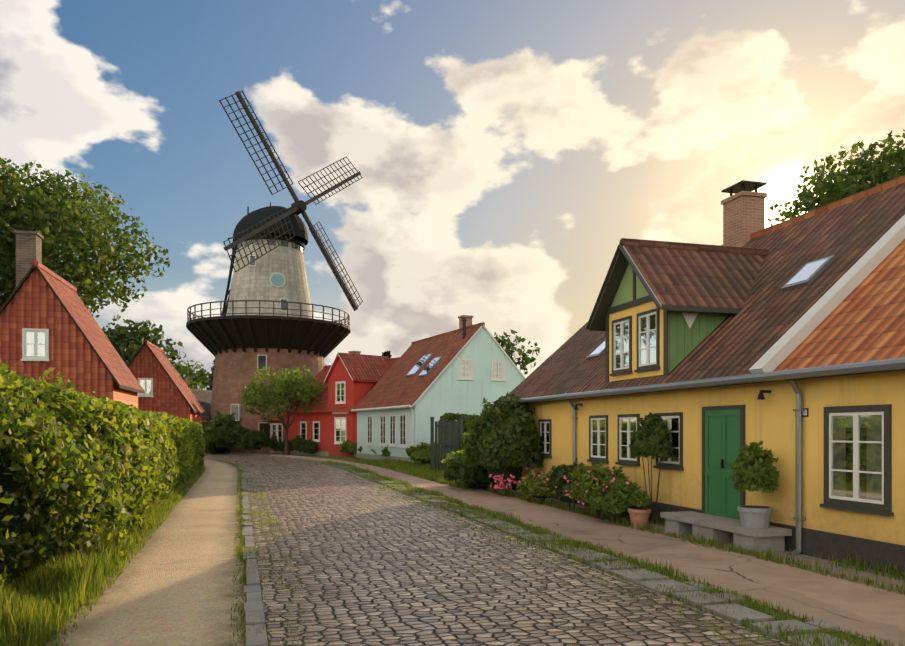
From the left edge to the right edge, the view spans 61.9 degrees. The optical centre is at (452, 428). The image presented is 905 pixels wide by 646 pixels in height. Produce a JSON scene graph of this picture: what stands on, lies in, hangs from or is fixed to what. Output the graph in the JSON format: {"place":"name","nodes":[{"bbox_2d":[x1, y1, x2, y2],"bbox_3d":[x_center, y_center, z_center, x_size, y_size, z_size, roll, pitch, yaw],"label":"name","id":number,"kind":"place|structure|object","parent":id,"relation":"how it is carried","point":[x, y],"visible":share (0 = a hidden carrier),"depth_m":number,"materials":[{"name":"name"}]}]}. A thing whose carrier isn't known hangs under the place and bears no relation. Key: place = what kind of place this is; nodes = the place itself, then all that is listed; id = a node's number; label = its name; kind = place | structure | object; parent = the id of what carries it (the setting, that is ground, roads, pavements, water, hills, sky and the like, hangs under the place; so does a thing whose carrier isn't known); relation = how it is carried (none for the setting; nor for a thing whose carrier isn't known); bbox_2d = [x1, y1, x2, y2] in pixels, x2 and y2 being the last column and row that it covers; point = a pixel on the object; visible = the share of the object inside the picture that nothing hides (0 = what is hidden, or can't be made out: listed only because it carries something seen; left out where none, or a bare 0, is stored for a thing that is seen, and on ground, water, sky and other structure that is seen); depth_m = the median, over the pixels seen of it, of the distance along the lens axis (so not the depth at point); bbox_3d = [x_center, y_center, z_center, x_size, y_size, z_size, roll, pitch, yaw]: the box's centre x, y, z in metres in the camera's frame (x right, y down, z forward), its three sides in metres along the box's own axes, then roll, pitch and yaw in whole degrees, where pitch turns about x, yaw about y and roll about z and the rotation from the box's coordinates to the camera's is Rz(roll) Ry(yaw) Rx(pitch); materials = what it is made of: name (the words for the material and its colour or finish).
{"place":"outdoors","nodes":[
{"label":"outdoors","id":0,"kind":"place"},
{"bbox_2d":[0,230,144,431],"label":"house","id":1,"kind":"structure","parent":0,"point":[47,321],"depth_m":22.19,"materials":[{"name":"wood"}]},
{"bbox_2d":[47,458,245,645],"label":"foot path","id":2,"kind":"structure","parent":0,"point":[174,584],"depth_m":8.52,"materials":[{"name":"beige concrete"}]},
{"bbox_2d":[228,462,248,645],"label":"path edge grass","id":3,"kind":"structure","parent":2,"relation":"on","point":[237,554],"depth_m":10.06,"materials":[{"name":"green plant"}]},
{"bbox_2d":[0,0,904,389],"label":"sky","id":4,"kind":"structure","parent":0,"point":[504,152],"materials":[{"name":"blue"}]},
{"bbox_2d":[204,453,790,645],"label":"road","id":5,"kind":"structure","parent":0,"point":[369,565],"depth_m":8.62,"materials":[{"name":"grey stone"}]},
{"bbox_2d":[202,424,230,453],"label":"bush","id":6,"kind":"object","parent":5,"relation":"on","point":[210,447],"depth_m":54.01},
{"bbox_2d":[246,474,319,645],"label":"road edge grass","id":7,"kind":"structure","parent":5,"relation":"on","point":[274,556],"depth_m":10.34,"materials":[{"name":"green plant"}]},
{"bbox_2d":[344,473,793,645],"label":"road edge grass","id":8,"kind":"structure","parent":5,"relation":"on","point":[509,538],"depth_m":9.38,"materials":[{"name":"green plant"}]},
{"bbox_2d":[494,329,539,374],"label":"tree","id":9,"kind":"object","parent":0,"point":[526,359],"depth_m":45.85,"materials":[{"name":"green plant"}]},
{"bbox_2d":[244,453,901,645],"bbox_3d":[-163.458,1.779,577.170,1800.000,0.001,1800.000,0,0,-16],"label":"ground","id":10,"kind":"structure","parent":0,"point":[348,459],"depth_m":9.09,"materials":[{"name":"green plant"}]},
{"bbox_2d":[0,517,133,645],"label":"grass","id":11,"kind":"structure","parent":10,"relation":"on","point":[39,607],"depth_m":7.50,"materials":[{"name":"green plant"}]},
{"bbox_2d":[0,157,169,317],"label":"tree","id":12,"kind":"object","parent":10,"relation":"on","point":[67,233],"depth_m":32.36,"materials":[{"name":"green plant"}]},
{"bbox_2d":[0,360,205,589],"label":"hedge","id":13,"kind":"object","parent":10,"relation":"on","point":[160,453],"depth_m":8.70,"materials":[{"name":"green plant"}]},
{"bbox_2d":[42,464,204,645],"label":"path edge grass","id":14,"kind":"structure","parent":10,"relation":"on","point":[156,523],"depth_m":9.51,"materials":[{"name":"green plant"}]},
{"bbox_2d":[114,345,134,364],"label":"tree","id":15,"kind":"object","parent":10,"relation":"on","point":[128,358],"visible":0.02,"depth_m":66.08,"materials":[{"name":"green plant"}]},
{"bbox_2d":[102,314,194,383],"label":"tree","id":16,"kind":"object","parent":10,"relation":"on","point":[119,337],"depth_m":67.40,"materials":[{"name":"green plant"}]},
{"bbox_2d":[123,465,201,551],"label":"grass","id":17,"kind":"structure","parent":10,"relation":"on","point":[153,511],"depth_m":15.02,"materials":[{"name":"green plant"}]},
{"bbox_2d":[127,340,205,424],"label":"house","id":18,"kind":"structure","parent":10,"relation":"on","point":[160,380],"depth_m":37.45,"materials":[{"name":"wood"}]},
{"bbox_2d":[168,358,211,389],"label":"tree","id":19,"kind":"object","parent":10,"relation":"on","point":[201,373],"depth_m":98.40,"materials":[{"name":"green plant"}]},
{"bbox_2d":[184,380,212,424],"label":"house","id":20,"kind":"structure","parent":10,"relation":"on","point":[203,397],"depth_m":59.78,"materials":[{"name":"grey paint"}]},
{"bbox_2d":[206,356,214,389],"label":"tree","id":21,"kind":"object","parent":10,"relation":"on","point":[210,383],"depth_m":90.99,"materials":[{"name":"green plant"}]},
{"bbox_2d":[202,410,249,453],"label":"bush","id":22,"kind":"object","parent":10,"relation":"on","point":[215,431],"depth_m":51.44,"materials":[{"name":"green plant"}]},
{"bbox_2d":[219,459,266,645],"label":"verge grass","id":23,"kind":"structure","parent":10,"relation":"on","point":[244,537],"depth_m":10.76,"materials":[{"name":"green plant"}]},
{"bbox_2d":[232,427,273,453],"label":"bush","id":24,"kind":"object","parent":10,"relation":"on","point":[249,438],"depth_m":51.46,"materials":[{"name":"green plant"}]},
{"bbox_2d":[186,90,362,452],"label":"windmill","id":25,"kind":"object","parent":10,"relation":"on","point":[265,318],"visible":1,"depth_m":57.04,"materials":[{"name":"brick"}]},
{"bbox_2d":[269,434,279,448],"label":"shrub","id":26,"kind":"object","parent":10,"relation":"on","point":[275,443],"visible":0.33,"depth_m":54.51,"materials":[{"name":"green plant"}]},
{"bbox_2d":[273,440,292,451],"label":"shrub","id":27,"kind":"object","parent":10,"relation":"on","point":[280,446],"depth_m":52.83,"materials":[{"name":"green plant"}]},
{"bbox_2d":[239,365,327,454],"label":"tree","id":28,"kind":"object","parent":10,"relation":"on","point":[298,384],"depth_m":50.36,"materials":[{"name":"green plant"}]},
{"bbox_2d":[289,435,305,449],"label":"shrub","id":29,"kind":"object","parent":10,"relation":"on","point":[297,440],"visible":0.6,"depth_m":51.66,"materials":[{"name":"green plant"}]},
{"bbox_2d":[298,439,319,452],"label":"shrub","id":30,"kind":"object","parent":10,"relation":"on","point":[307,446],"depth_m":50.15,"materials":[{"name":"green plant"}]},
{"bbox_2d":[265,351,399,456],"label":"red house","id":31,"kind":"structure","parent":10,"relation":"on","point":[351,379],"depth_m":49.05,"materials":[{"name":"paint"}]},
{"bbox_2d":[337,440,356,453],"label":"shrub row","id":32,"kind":"object","parent":10,"relation":"on","point":[346,446],"depth_m":47.11,"materials":[{"name":"green plant"}]},
{"bbox_2d":[381,446,390,456],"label":"shrub row","id":33,"kind":"object","parent":10,"relation":"on","point":[385,452],"visible":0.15,"depth_m":41.40,"materials":[{"name":"green plant"}]},
{"bbox_2d":[382,351,391,357],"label":"tree","id":34,"kind":"object","parent":10,"relation":"on","point":[385,353],"visible":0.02,"depth_m":64.60,"materials":[{"name":"green plant"}]},
{"bbox_2d":[351,458,508,488],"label":"lawn grass","id":35,"kind":"structure","parent":10,"relation":"on","point":[422,470],"depth_m":30.50,"materials":[{"name":"green plant"}]},
{"bbox_2d":[406,442,434,455],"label":"shrub row","id":36,"kind":"object","parent":35,"relation":"on","point":[415,449],"visible":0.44,"depth_m":37.70,"materials":[{"name":"green plant"}]},
{"bbox_2d":[410,442,434,462],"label":"shrub row","id":37,"kind":"object","parent":35,"relation":"on","point":[423,455],"depth_m":35.35,"materials":[{"name":"green plant"}]},
{"bbox_2d":[440,412,480,449],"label":"tall hedge","id":38,"kind":"object","parent":35,"relation":"on","point":[447,417],"depth_m":33.73,"materials":[{"name":"green plant"}]},
{"bbox_2d":[351,315,524,462],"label":"mint house","id":39,"kind":"structure","parent":10,"relation":"on","point":[467,367],"depth_m":39.71,"materials":[{"name":"paint"}]},
{"bbox_2d":[430,417,463,470],"bbox_3d":[-0.227,0.649,30.430,1.362,2.260,0.180,0,0,-1],"label":"fence","id":40,"kind":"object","parent":10,"relation":"on","point":[446,437],"depth_m":30.40,"materials":[{"name":"wood"}]},
{"bbox_2d":[459,432,467,450],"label":"clipped hedge","id":41,"kind":"object","parent":10,"relation":"on","point":[464,435],"depth_m":29.90,"materials":[{"name":"green plant"}]},
{"bbox_2d":[441,450,486,484],"bbox_3d":[0.834,1.129,23.306,2.188,1.321,3.108,0,0,-42],"label":"bush","id":42,"kind":"object","parent":10,"relation":"on","point":[449,461],"depth_m":22.95,"materials":[{"name":"green plant"}]},
{"bbox_2d":[204,452,855,645],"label":"kerb stones","id":43,"kind":"object","parent":10,"relation":"on","point":[253,605],"visible":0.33,"depth_m":8.14,"materials":[{"name":"grey stone"}]},
{"bbox_2d":[473,488,904,593],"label":"gravel strip","id":44,"kind":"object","parent":10,"relation":"on","point":[865,574],"visible":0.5,"depth_m":9.79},
{"bbox_2d":[462,391,543,492],"bbox_3d":[1.504,0.393,20.323,2.402,2.780,2.771,0,0,-16],"label":"bush","id":45,"kind":"object","parent":44,"relation":"on","point":[484,437],"depth_m":19.63,"materials":[{"name":"green plant"}]},
{"bbox_2d":[516,467,557,501],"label":"bush","id":46,"kind":"object","parent":44,"relation":"on","point":[527,485],"depth_m":17.77,"materials":[{"name":"green plant"}]},
{"bbox_2d":[541,459,585,507],"bbox_3d":[2.586,1.219,16.498,1.229,1.130,1.652,0,0,-16],"label":"flowering bush","id":47,"kind":"object","parent":44,"relation":"on","point":[557,474],"depth_m":16.27,"materials":[{"name":"green plant"}]},
{"bbox_2d":[568,459,628,518],"bbox_3d":[2.912,1.189,14.953,1.274,1.191,1.546,0,0,-16],"label":"flowering bush","id":48,"kind":"object","parent":44,"relation":"on","point":[582,487],"depth_m":14.73,"materials":[{"name":"green plant"}]},
{"bbox_2d":[628,508,650,528],"bbox_3d":[3.341,1.604,13.486,0.400,0.351,0.410,0,0,-16],"label":"terracotta pot","id":49,"kind":"object","parent":44,"relation":"on","point":[637,515],"visible":0.88,"depth_m":13.35,"materials":[{"name":"ceramic"}]},
{"bbox_2d":[628,490,651,506],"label":"potted plant","id":50,"kind":"object","parent":49,"relation":"on","point":[638,498],"visible":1,"depth_m":13.38,"materials":[{"name":"green plant"}]},
{"bbox_2d":[629,412,674,524],"bbox_3d":[3.716,0.731,14.021,0.778,2.100,1.036,0,0,-16],"label":"tall shrub","id":51,"kind":"object","parent":44,"relation":"on","point":[644,443],"depth_m":13.84,"materials":[{"name":"green plant"}]},
{"bbox_2d":[484,484,904,594],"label":"pavement edge grass","id":52,"kind":"structure","parent":44,"relation":"on","point":[593,514],"depth_m":10.59,"materials":[{"name":"green plant"}]},
{"bbox_2d":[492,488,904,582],"bbox_3d":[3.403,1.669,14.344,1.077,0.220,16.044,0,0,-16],"label":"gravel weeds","id":53,"kind":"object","parent":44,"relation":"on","point":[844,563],"depth_m":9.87,"materials":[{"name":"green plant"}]},
{"bbox_2d":[660,511,791,552],"bbox_3d":[4.226,1.609,11.918,0.610,0.340,2.500,0,0,-16],"label":"stone bench","id":54,"kind":"object","parent":44,"relation":"on","point":[727,530],"visible":0.77,"depth_m":11.66,"materials":[{"name":"grey stone"}]},
{"bbox_2d":[737,505,772,527],"bbox_3d":[4.452,1.294,11.099,0.478,0.291,0.490,0,0,-16],"label":"grey pot","id":55,"kind":"object","parent":54,"relation":"on","point":[753,516],"visible":1,"depth_m":10.93,"materials":[{"name":"ceramic"}]},
{"bbox_2d":[729,440,779,493],"bbox_3d":[4.465,0.551,11.104,0.728,0.766,0.774,0,0,-16],"label":"potted shrub","id":56,"kind":"object","parent":55,"relation":"in","point":[766,474],"visible":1,"depth_m":10.94,"materials":[{"name":"green plant"}]},
{"bbox_2d":[498,175,904,575],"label":"yellow house","id":57,"kind":"structure","parent":10,"relation":"on","point":[784,341],"depth_m":12.85,"materials":[{"name":"paint"}]},
{"bbox_2d":[767,129,904,225],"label":"tree","id":58,"kind":"object","parent":10,"relation":"on","point":[839,188],"depth_m":37.36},
{"bbox_2d":[250,453,904,645],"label":"pavement","id":59,"kind":"structure","parent":0,"point":[861,609],"depth_m":9.49,"materials":[{"name":"beige concrete"}]},
{"bbox_2d":[444,455,504,488],"bbox_3d":[0.646,1.256,22.011,1.801,1.061,2.139,0,0,-16],"label":"bush","id":60,"kind":"object","parent":59,"relation":"on","point":[458,470],"depth_m":21.44,"materials":[{"name":"green plant"}]},
{"bbox_2d":[489,467,628,504],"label":"pink flowers","id":61,"kind":"object","parent":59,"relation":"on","point":[514,482],"visible":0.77,"depth_m":18.83,"materials":[{"name":"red plant"}]},
{"bbox_2d":[589,475,646,522],"bbox_3d":[3.085,1.329,14.201,1.073,0.910,1.171,0,0,-16],"label":"flowering bush","id":62,"kind":"object","parent":59,"relation":"on","point":[617,485],"depth_m":13.87,"materials":[{"name":"green plant"}]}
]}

